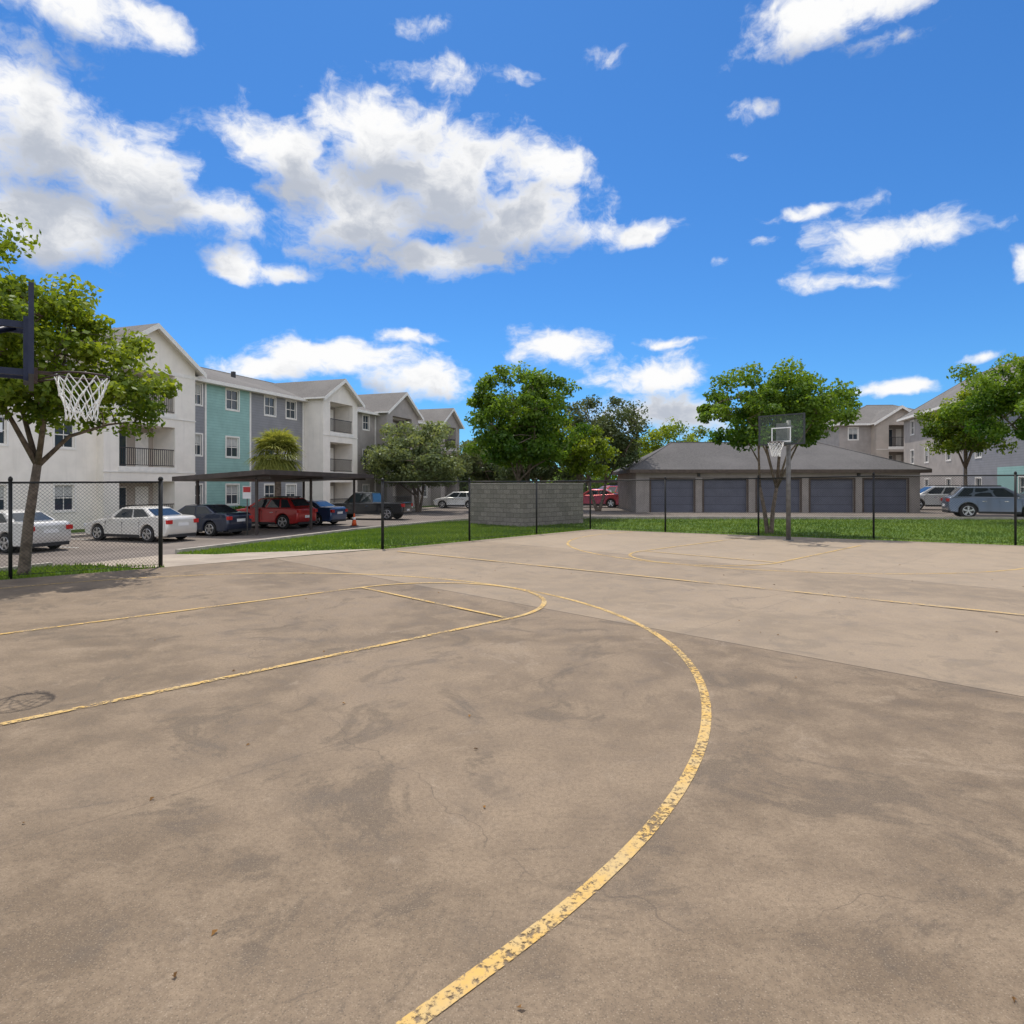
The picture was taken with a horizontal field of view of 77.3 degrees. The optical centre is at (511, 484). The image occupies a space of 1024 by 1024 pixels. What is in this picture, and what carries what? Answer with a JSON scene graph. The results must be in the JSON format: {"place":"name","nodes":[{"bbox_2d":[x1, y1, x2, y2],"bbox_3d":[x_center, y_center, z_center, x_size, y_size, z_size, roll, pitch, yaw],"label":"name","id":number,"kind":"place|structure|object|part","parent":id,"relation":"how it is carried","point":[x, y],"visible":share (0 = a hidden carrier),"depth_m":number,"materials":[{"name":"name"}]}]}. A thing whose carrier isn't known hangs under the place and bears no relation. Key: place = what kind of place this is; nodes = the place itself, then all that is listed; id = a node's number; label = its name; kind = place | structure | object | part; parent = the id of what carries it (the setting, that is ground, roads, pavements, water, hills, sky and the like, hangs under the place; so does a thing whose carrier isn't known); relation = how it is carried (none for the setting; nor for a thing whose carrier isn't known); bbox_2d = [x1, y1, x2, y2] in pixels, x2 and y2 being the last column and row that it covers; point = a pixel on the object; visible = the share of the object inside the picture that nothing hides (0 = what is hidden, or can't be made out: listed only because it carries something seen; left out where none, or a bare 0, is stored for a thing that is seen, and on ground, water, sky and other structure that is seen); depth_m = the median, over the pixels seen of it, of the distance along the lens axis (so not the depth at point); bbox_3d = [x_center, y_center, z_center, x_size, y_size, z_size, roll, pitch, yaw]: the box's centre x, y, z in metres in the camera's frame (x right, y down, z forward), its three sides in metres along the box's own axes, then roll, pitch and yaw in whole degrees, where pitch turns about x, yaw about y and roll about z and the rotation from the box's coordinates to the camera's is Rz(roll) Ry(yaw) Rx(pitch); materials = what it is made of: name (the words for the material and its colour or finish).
{"place":"outdoors","nodes":[
{"label":"outdoors","id":0,"kind":"place"},
{"bbox_2d":[71,506,449,534],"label":"sidewalk","id":1,"kind":"structure","parent":0,"point":[79,533],"depth_m":30.32,"materials":[{"name":"concrete"}]},
{"bbox_2d":[0,518,1023,579],"bbox_3d":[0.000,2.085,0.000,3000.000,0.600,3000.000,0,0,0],"label":"ground","id":2,"kind":"structure","parent":0,"point":[828,524],"depth_m":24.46,"materials":[{"name":"green plant"}]},
{"bbox_2d":[0,209,88,367],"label":"shade tree","id":3,"kind":"object","parent":2,"relation":"on","point":[13,298],"visible":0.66,"depth_m":11.63,"materials":[{"name":"green plant"}]},
{"bbox_2d":[0,476,162,578],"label":"chain link fence","id":4,"kind":"object","parent":2,"relation":"on","point":[10,539],"visible":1,"depth_m":12.78,"materials":[{"name":"black metal"}]},
{"bbox_2d":[0,271,182,574],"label":"shade tree","id":5,"kind":"object","parent":2,"relation":"on","point":[43,406],"visible":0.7,"depth_m":12.87,"materials":[{"name":"green plant"}]},
{"bbox_2d":[73,549,370,567],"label":"walkway","id":6,"kind":"structure","parent":2,"relation":"on","point":[170,560],"depth_m":15.61,"materials":[{"name":"concrete"}]},
{"bbox_2d":[71,505,435,532],"bbox_3d":[-16.839,2.270,44.549,2.300,0.001,66.000,0,0,19],"label":"lawn strip","id":7,"kind":"object","parent":2,"relation":"on","point":[80,530],"depth_m":31.79,"materials":[{"name":"green plant"}]},
{"bbox_2d":[231,506,244,509],"bbox_3d":[-17.121,1.861,44.115,2.087,1.018,10.335,0,0,20],"label":"hedge","id":8,"kind":"object","parent":7,"relation":"on","point":[238,507],"depth_m":41.65,"materials":[{"name":"green plant"}]},
{"bbox_2d":[360,420,487,511],"bbox_3d":[-7.990,-1.608,56.141,11.979,8.117,10.160,0,0,19],"label":"live oak tree","id":9,"kind":"object","parent":2,"relation":"on","point":[425,459],"visible":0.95,"depth_m":54.27,"materials":[{"name":"green plant"}]},
{"bbox_2d":[458,430,509,485],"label":"elm tree","id":10,"kind":"object","parent":2,"relation":"on","point":[480,472],"visible":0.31,"depth_m":75.03,"materials":[{"name":"green plant"}]},
{"bbox_2d":[0,505,1013,566],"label":"parking lot","id":11,"kind":"structure","parent":2,"relation":"on","point":[170,545],"depth_m":29.92,"materials":[{"name":"grey asphalt"}]},
{"bbox_2d":[0,562,52,571],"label":"kerb","id":12,"kind":"structure","parent":11,"relation":"on","point":[16,566],"depth_m":14.79,"materials":[{"name":"concrete"}]},
{"bbox_2d":[0,509,72,552],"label":"parked sedan","id":13,"kind":"object","parent":11,"relation":"on","point":[68,526],"visible":0.66,"depth_m":22.61,"materials":[{"name":"silver paint"}]},
{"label":"windows","id":14,"kind":"part","parent":13,"relation":"part of","materials":[{"name":"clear glass"}]},
{"bbox_2d":[84,506,198,541],"bbox_3d":[-15.997,1.640,27.599,4.768,1.460,2.180,0,0,19],"label":"parked sedan","id":15,"kind":"object","parent":11,"relation":"on","point":[177,525],"visible":0.84,"depth_m":26.77,"materials":[{"name":"white paint"}]},
{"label":"windows","id":16,"kind":"part","parent":15,"relation":"part of","materials":[{"name":"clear glass"}]},
{"bbox_2d":[177,504,252,535],"bbox_3d":[-14.897,1.640,30.699,4.768,1.460,2.180,0,0,19],"label":"parked sedan","id":17,"kind":"object","parent":11,"relation":"on","point":[214,519],"visible":0.57,"depth_m":29.63,"materials":[{"name":"blue paint"}]},
{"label":"windows","id":18,"kind":"part","parent":17,"relation":"part of","materials":[{"name":"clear glass"}]},
{"bbox_2d":[0,330,458,529],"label":"walls","id":19,"kind":"structure","parent":11,"relation":"on","point":[93,456],"depth_m":40.01,"materials":[{"name":"beige paint"}]},
{"bbox_2d":[0,360,425,509],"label":"windows","id":20,"kind":"structure","parent":19,"relation":"attached to","point":[290,414],"depth_m":42.43,"materials":[{"name":"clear glass"}]},
{"bbox_2d":[0,348,426,512],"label":"window frames","id":21,"kind":"structure","parent":19,"relation":"attached to","point":[6,434],"depth_m":42.02,"materials":[{"name":"white plastic"}]},
{"bbox_2d":[205,383,250,505],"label":"corner boards","id":22,"kind":"object","parent":19,"relation":"attached to","point":[206,439],"visible":0.64,"depth_m":40.50,"materials":[{"name":"white wood"}]},
{"bbox_2d":[34,324,464,429],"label":"fascia","id":23,"kind":"structure","parent":19,"relation":"attached to","point":[197,366],"depth_m":42.16,"materials":[{"name":"white wood"}]},
{"bbox_2d":[63,323,463,428],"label":"roof","id":24,"kind":"structure","parent":19,"relation":"on","point":[382,403],"depth_m":51.04,"materials":[{"name":"grey"}]},
{"bbox_2d":[231,371,235,377],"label":"roof vents","id":25,"kind":"object","parent":24,"relation":"attached to","point":[233,373],"visible":0.14,"depth_m":48.01,"materials":[{"name":"grey metal"}]},
{"bbox_2d":[201,367,271,382],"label":"ridge caps","id":26,"kind":"object","parent":24,"relation":"attached to","point":[237,375],"visible":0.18,"depth_m":51.22,"materials":[{"name":"grey"}]},
{"bbox_2d":[103,411,459,478],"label":"belt trim","id":27,"kind":"structure","parent":19,"relation":"attached to","point":[194,473],"depth_m":37.25,"materials":[{"name":"white wood"}]},
{"bbox_2d":[119,393,453,508],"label":"railings","id":28,"kind":"object","parent":19,"relation":"attached to","point":[336,425],"visible":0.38,"depth_m":50.01,"materials":[{"name":"grey metal"}]},
{"bbox_2d":[118,371,455,509],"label":"balconies","id":29,"kind":"structure","parent":19,"relation":"attached to","point":[143,442],"depth_m":37.23,"materials":[{"name":"beige paint"}]},
{"bbox_2d":[302,402,375,491],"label":"downspouts","id":30,"kind":"object","parent":19,"relation":"attached to","point":[303,438],"visible":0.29,"depth_m":49.46,"materials":[{"name":"white metal"}]},
{"bbox_2d":[243,486,250,534],"bbox_3d":[-12.450,1.200,30.087,0.400,2.300,0.086,0,0,0],"label":"parking sign","id":31,"kind":"object","parent":11,"relation":"on","point":[247,492],"visible":1,"depth_m":30.05,"materials":[{"name":"metal"}]},
{"bbox_2d":[70,513,432,547],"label":"parking bay lines","id":32,"kind":"object","parent":11,"relation":"on","point":[190,536],"visible":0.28,"depth_m":27.66,"materials":[{"name":"paint"}]},
{"bbox_2d":[71,505,465,537],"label":"kerb","id":33,"kind":"structure","parent":11,"relation":"on","point":[82,535],"depth_m":50.67,"materials":[{"name":"concrete"}]},
{"bbox_2d":[172,469,373,534],"bbox_3d":[-12.131,0.821,33.933,5.400,3.020,9.200,0,0,19],"label":"carport","id":34,"kind":"object","parent":11,"relation":"on","point":[265,475],"visible":0.87,"depth_m":31.05,"materials":[{"name":"metal"}]},
{"bbox_2d":[245,426,306,495],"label":"fan palm","id":35,"kind":"object","parent":11,"relation":"on","point":[277,442],"visible":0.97,"depth_m":39.48,"materials":[{"name":"green plant"}]},
{"bbox_2d":[237,496,317,528],"bbox_3d":[-13.197,1.500,35.399,4.618,1.740,2.240,0,0,19],"label":"parked suv","id":36,"kind":"object","parent":11,"relation":"on","point":[283,512],"visible":0.73,"depth_m":34.41,"materials":[{"name":"red paint"}]},
{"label":"windows","id":37,"kind":"part","parent":36,"relation":"part of","materials":[{"name":"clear glass"}]},
{"bbox_2d":[307,500,347,524],"bbox_3d":[-12.397,1.640,38.599,4.768,1.460,2.180,0,0,19],"label":"parked sedan","id":38,"kind":"object","parent":11,"relation":"on","point":[330,513],"visible":0.48,"depth_m":37.44,"materials":[{"name":"blue paint"}]},
{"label":"windows","id":39,"kind":"part","parent":38,"relation":"part of","materials":[{"name":"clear glass"}]},
{"bbox_2d":[351,513,358,525],"bbox_3d":[-9.000,1.990,36.500,0.400,0.720,0.400,0,0,0],"label":"traffic cone","id":40,"kind":"object","parent":11,"relation":"on","point":[354,523],"visible":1,"depth_m":36.43,"materials":[{"name":"orange plastic"}]},
{"bbox_2d":[331,492,412,519],"bbox_3d":[-9.897,1.420,44.199,5.818,1.900,2.340,0,0,12],"label":"parked pickup truck","id":41,"kind":"object","parent":11,"relation":"on","point":[367,502],"visible":0.53,"depth_m":43.31,"materials":[{"name":"black paint"}]},
{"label":"windows","id":42,"kind":"part","parent":41,"relation":"part of","materials":[{"name":"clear glass"}]},
{"bbox_2d":[433,491,467,507],"bbox_3d":[-5.597,1.500,65.000,4.618,1.740,2.240,0,0,2],"label":"parked suv","id":43,"kind":"object","parent":11,"relation":"on","point":[445,503],"visible":0.45,"depth_m":64.11,"materials":[{"name":"white paint"}]},
{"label":"windows","id":44,"kind":"part","parent":43,"relation":"part of","materials":[{"name":"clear glass"}]},
{"bbox_2d":[556,480,617,490],"bbox_3d":[7.200,0.822,60.500,6.000,2.500,5.000,0,0,0],"label":"carport","id":45,"kind":"object","parent":11,"relation":"on","point":[614,482],"visible":0.28,"depth_m":58.00,"materials":[{"name":"metal"}]},
{"bbox_2d":[175,516,1023,553],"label":"kerb","id":46,"kind":"structure","parent":11,"relation":"on","point":[192,549],"depth_m":32.88,"materials":[{"name":"concrete"}]},
{"bbox_2d":[583,489,618,507],"bbox_3d":[6.603,1.040,50.499,4.768,1.460,2.180,0,0,20],"label":"parked sedan","id":47,"kind":"object","parent":11,"relation":"on","point":[607,499],"visible":0.39,"depth_m":49.49,"materials":[{"name":"red paint"}]},
{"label":"windows","id":48,"kind":"part","parent":47,"relation":"part of","materials":[{"name":"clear glass"}]},
{"bbox_2d":[618,473,919,512],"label":"walls","id":49,"kind":"structure","parent":11,"relation":"on","point":[641,496],"depth_m":40.84,"materials":[{"name":"paint"}]},
{"bbox_2d":[612,469,931,474],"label":"fascia","id":50,"kind":"structure","parent":49,"relation":"attached to","point":[774,470],"depth_m":40.32,"materials":[{"name":"grey wood"}]},
{"bbox_2d":[613,443,926,471],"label":"roof","id":51,"kind":"structure","parent":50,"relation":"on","point":[707,456],"depth_m":42.06,"materials":[{"name":"grey"}]},
{"bbox_2d":[630,442,931,469],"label":"ridge caps","id":52,"kind":"object","parent":51,"relation":"attached to","point":[814,442],"visible":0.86,"depth_m":43.12,"materials":[{"name":"grey"}]},
{"bbox_2d":[651,479,905,511],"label":"doors","id":53,"kind":"structure","parent":49,"relation":"attached to","point":[727,497],"depth_m":40.89,"materials":[{"name":"paint"}]},
{"bbox_2d":[649,478,908,511],"bbox_3d":[16.976,0.650,40.747,16.360,2.200,0.026,0,0,2],"label":"door trim","id":54,"kind":"structure","parent":49,"relation":"attached to","point":[791,478],"depth_m":40.70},
{"bbox_2d":[817,408,908,461],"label":"walls","id":55,"kind":"structure","parent":11,"relation":"on","point":[872,439],"depth_m":70.77,"materials":[{"name":"beige paint"}]},
{"bbox_2d":[848,427,858,439],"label":"window frames","id":56,"kind":"structure","parent":55,"relation":"attached to","point":[857,433],"depth_m":70.90,"materials":[{"name":"white plastic"}]},
{"bbox_2d":[849,428,856,438],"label":"windows","id":57,"kind":"structure","parent":56,"relation":"attached to","point":[852,433],"depth_m":70.99,"materials":[{"name":"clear glass"}]},
{"bbox_2d":[824,405,910,427],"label":"fascia","id":58,"kind":"structure","parent":55,"relation":"attached to","point":[881,419],"depth_m":69.11,"materials":[{"name":"white wood"}]},
{"bbox_2d":[825,405,913,424],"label":"roof","id":59,"kind":"structure","parent":55,"relation":"on","point":[871,414],"depth_m":72.66,"materials":[{"name":"grey"}]},
{"bbox_2d":[888,426,903,461],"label":"balconies","id":60,"kind":"structure","parent":55,"relation":"attached to","point":[895,432],"depth_m":71.02,"materials":[{"name":"beige paint"}]},
{"bbox_2d":[889,437,903,445],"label":"railings","id":61,"kind":"object","parent":55,"relation":"attached to","point":[897,442],"visible":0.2,"depth_m":69.47,"materials":[{"name":"grey metal"}]},
{"bbox_2d":[920,485,960,508],"bbox_3d":[30.003,0.900,45.499,4.618,1.740,2.240,0,0,12],"label":"parked suv","id":62,"kind":"object","parent":11,"relation":"on","point":[938,497],"visible":0.2,"depth_m":44.73,"materials":[{"name":"grey paint"}]},
{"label":"windows","id":63,"kind":"part","parent":62,"relation":"part of","materials":[{"name":"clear glass"}]},
{"bbox_2d":[904,410,1023,492],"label":"walls","id":64,"kind":"structure","parent":11,"relation":"on","point":[992,462],"depth_m":50.55,"materials":[{"name":"beige paint"}]},
{"bbox_2d":[897,398,974,421],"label":"fascia","id":65,"kind":"structure","parent":64,"relation":"attached to","point":[912,416],"depth_m":62.10,"materials":[{"name":"white wood"}]},
{"bbox_2d":[899,357,1023,418],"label":"roof","id":66,"kind":"structure","parent":64,"relation":"on","point":[937,400],"depth_m":59.50,"materials":[{"name":"grey"}]},
{"bbox_2d":[897,356,1023,419],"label":"ridge caps","id":67,"kind":"object","parent":66,"relation":"attached to","point":[945,391],"visible":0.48,"depth_m":63.93,"materials":[{"name":"grey"}]},
{"bbox_2d":[910,420,1023,492],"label":"window frames","id":68,"kind":"structure","parent":64,"relation":"attached to","point":[927,479],"depth_m":59.26,"materials":[{"name":"white plastic"}]},
{"bbox_2d":[912,422,1023,491],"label":"windows","id":69,"kind":"structure","parent":64,"relation":"attached to","point":[1022,487],"depth_m":54.75,"materials":[{"name":"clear glass"}]},
{"bbox_2d":[941,485,1023,516],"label":"parked suv","id":70,"kind":"object","parent":11,"relation":"on","point":[971,508],"visible":0.77,"depth_m":33.77,"materials":[{"name":"blue paint"}]},
{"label":"windows","id":71,"kind":"part","parent":70,"relation":"part of","materials":[{"name":"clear glass"}]},
{"bbox_2d":[0,529,1023,1023],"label":"basketball court","id":72,"kind":"object","parent":2,"relation":"on","point":[836,837],"visible":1,"depth_m":3.73,"materials":[{"name":"concrete"}]},
{"bbox_2d":[0,282,109,421],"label":"basketball hoop","id":73,"kind":"object","parent":72,"relation":"on","point":[29,372],"visible":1,"depth_m":6.11,"materials":[{"name":"black metal"}]},
{"bbox_2d":[0,531,1023,1023],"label":"court markings","id":74,"kind":"object","parent":72,"relation":"on","point":[630,849],"visible":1,"depth_m":3.25,"materials":[{"name":"paint"}]},
{"bbox_2d":[22,564,1023,1007],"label":"fallen leaves","id":75,"kind":"object","parent":72,"relation":"on","point":[484,806],"visible":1,"depth_m":2.50,"materials":[{"name":"brown plant"}]},
{"bbox_2d":[758,413,804,540],"bbox_3d":[8.314,-0.185,19.746,1.062,3.970,1.078,0,0,0],"label":"basketball hoop","id":76,"kind":"object","parent":72,"relation":"on","point":[783,434],"visible":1,"depth_m":20.05,"materials":[{"name":"grey metal"}]},
{"bbox_2d":[470,483,583,526],"bbox_3d":[0.708,0.860,29.543,3.340,1.880,4.190,0,0,43],"label":"block wall enclosure","id":77,"kind":"object","parent":2,"relation":"on","point":[546,496],"visible":0.63,"depth_m":28.12,"materials":[{"name":"concrete"}]},
{"bbox_2d":[462,360,592,482],"bbox_3d":[0.740,-2.126,31.265,6.493,7.952,6.078,0,0,0],"label":"shade tree","id":78,"kind":"object","parent":2,"relation":"on","point":[527,437],"visible":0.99,"depth_m":29.86,"materials":[{"name":"green plant"}]},
{"bbox_2d":[484,426,586,482],"bbox_3d":[1.635,-1.283,47.243,7.546,6.605,7.666,0,0,0],"label":"elm tree","id":79,"kind":"object","parent":2,"relation":"on","point":[541,473],"visible":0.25,"depth_m":45.36,"materials":[{"name":"green plant"}]},
{"bbox_2d":[459,468,615,492],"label":"distant trees","id":80,"kind":"object","parent":2,"relation":"on","point":[466,488],"visible":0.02,"depth_m":114.27,"materials":[{"name":"green plant"}]},
{"bbox_2d":[547,423,621,482],"bbox_3d":[3.610,-0.894,33.523,3.933,5.489,3.616,0,0,34],"label":"shade tree","id":81,"kind":"object","parent":2,"relation":"on","point":[582,452],"visible":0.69,"depth_m":33.06,"materials":[{"name":"green plant"}]},
{"bbox_2d":[534,454,639,492],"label":"distant trees","id":82,"kind":"object","parent":2,"relation":"on","point":[600,478],"visible":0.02,"depth_m":84.48,"materials":[{"name":"green plant"}]},
{"bbox_2d":[556,394,651,510],"bbox_3d":[5.735,-2.115,43.404,6.861,7.930,7.464,0,0,0],"label":"elm tree","id":83,"kind":"object","parent":2,"relation":"on","point":[628,456],"visible":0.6,"depth_m":42.09,"materials":[{"name":"green plant"}]},
{"bbox_2d":[624,416,711,465],"bbox_3d":[16.541,-2.581,66.455,11.398,8.861,11.411,0,0,32],"label":"shade tree","id":84,"kind":"object","parent":2,"relation":"on","point":[657,437],"visible":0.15,"depth_m":64.42,"materials":[{"name":"green plant"}]},
{"bbox_2d":[381,471,1023,548],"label":"chain link fence","id":85,"kind":"object","parent":2,"relation":"on","point":[1015,510],"visible":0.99,"depth_m":20.81,"materials":[{"name":"black metal"}]},
{"bbox_2d":[695,356,861,533],"bbox_3d":[9.583,-1.317,23.685,6.082,6.333,5.919,0,0,0],"label":"shade tree","id":86,"kind":"object","parent":2,"relation":"on","point":[770,397],"visible":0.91,"depth_m":22.69,"materials":[{"name":"green plant"}]},
{"bbox_2d":[646,512,934,513],"bbox_3d":[17.250,1.762,39.950,17.562,0.001,2.499,0,0,1],"label":"driveway apron","id":87,"kind":"object","parent":2,"relation":"on","point":[767,512],"visible":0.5,"depth_m":39.29,"materials":[{"name":"concrete"}]},
{"bbox_2d":[811,391,862,416],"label":"shade tree","id":88,"kind":"object","parent":2,"relation":"on","point":[837,404],"visible":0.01,"depth_m":84.25,"materials":[{"name":"green plant"}]},
{"bbox_2d":[914,388,1017,484],"bbox_3d":[26.856,-1.998,37.831,5.063,7.697,5.339,0,0,0],"label":"shade tree","id":89,"kind":"object","parent":2,"relation":"on","point":[953,435],"visible":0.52,"depth_m":37.62,"materials":[{"name":"green plant"}]},
{"bbox_2d":[937,352,1023,443],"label":"shade tree","id":90,"kind":"object","parent":2,"relation":"on","point":[995,398],"visible":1,"depth_m":29.49,"materials":[{"name":"green plant"}]},
{"bbox_2d":[0,0,1023,482],"label":"sky","id":91,"kind":"structure","parent":0,"point":[647,201],"materials":[{"name":"blue"}]},
{"bbox_2d":[597,485,617,505],"bbox_3d":[8.303,0.900,55.001,4.618,1.740,2.240,0,0,-20],"label":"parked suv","id":92,"kind":"object","parent":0,"point":[613,488],"visible":0.02,"depth_m":54.38,"materials":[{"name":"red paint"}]},
{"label":"windows","id":93,"kind":"part","parent":92,"relation":"part of","materials":[{"name":"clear glass"}]}
]}

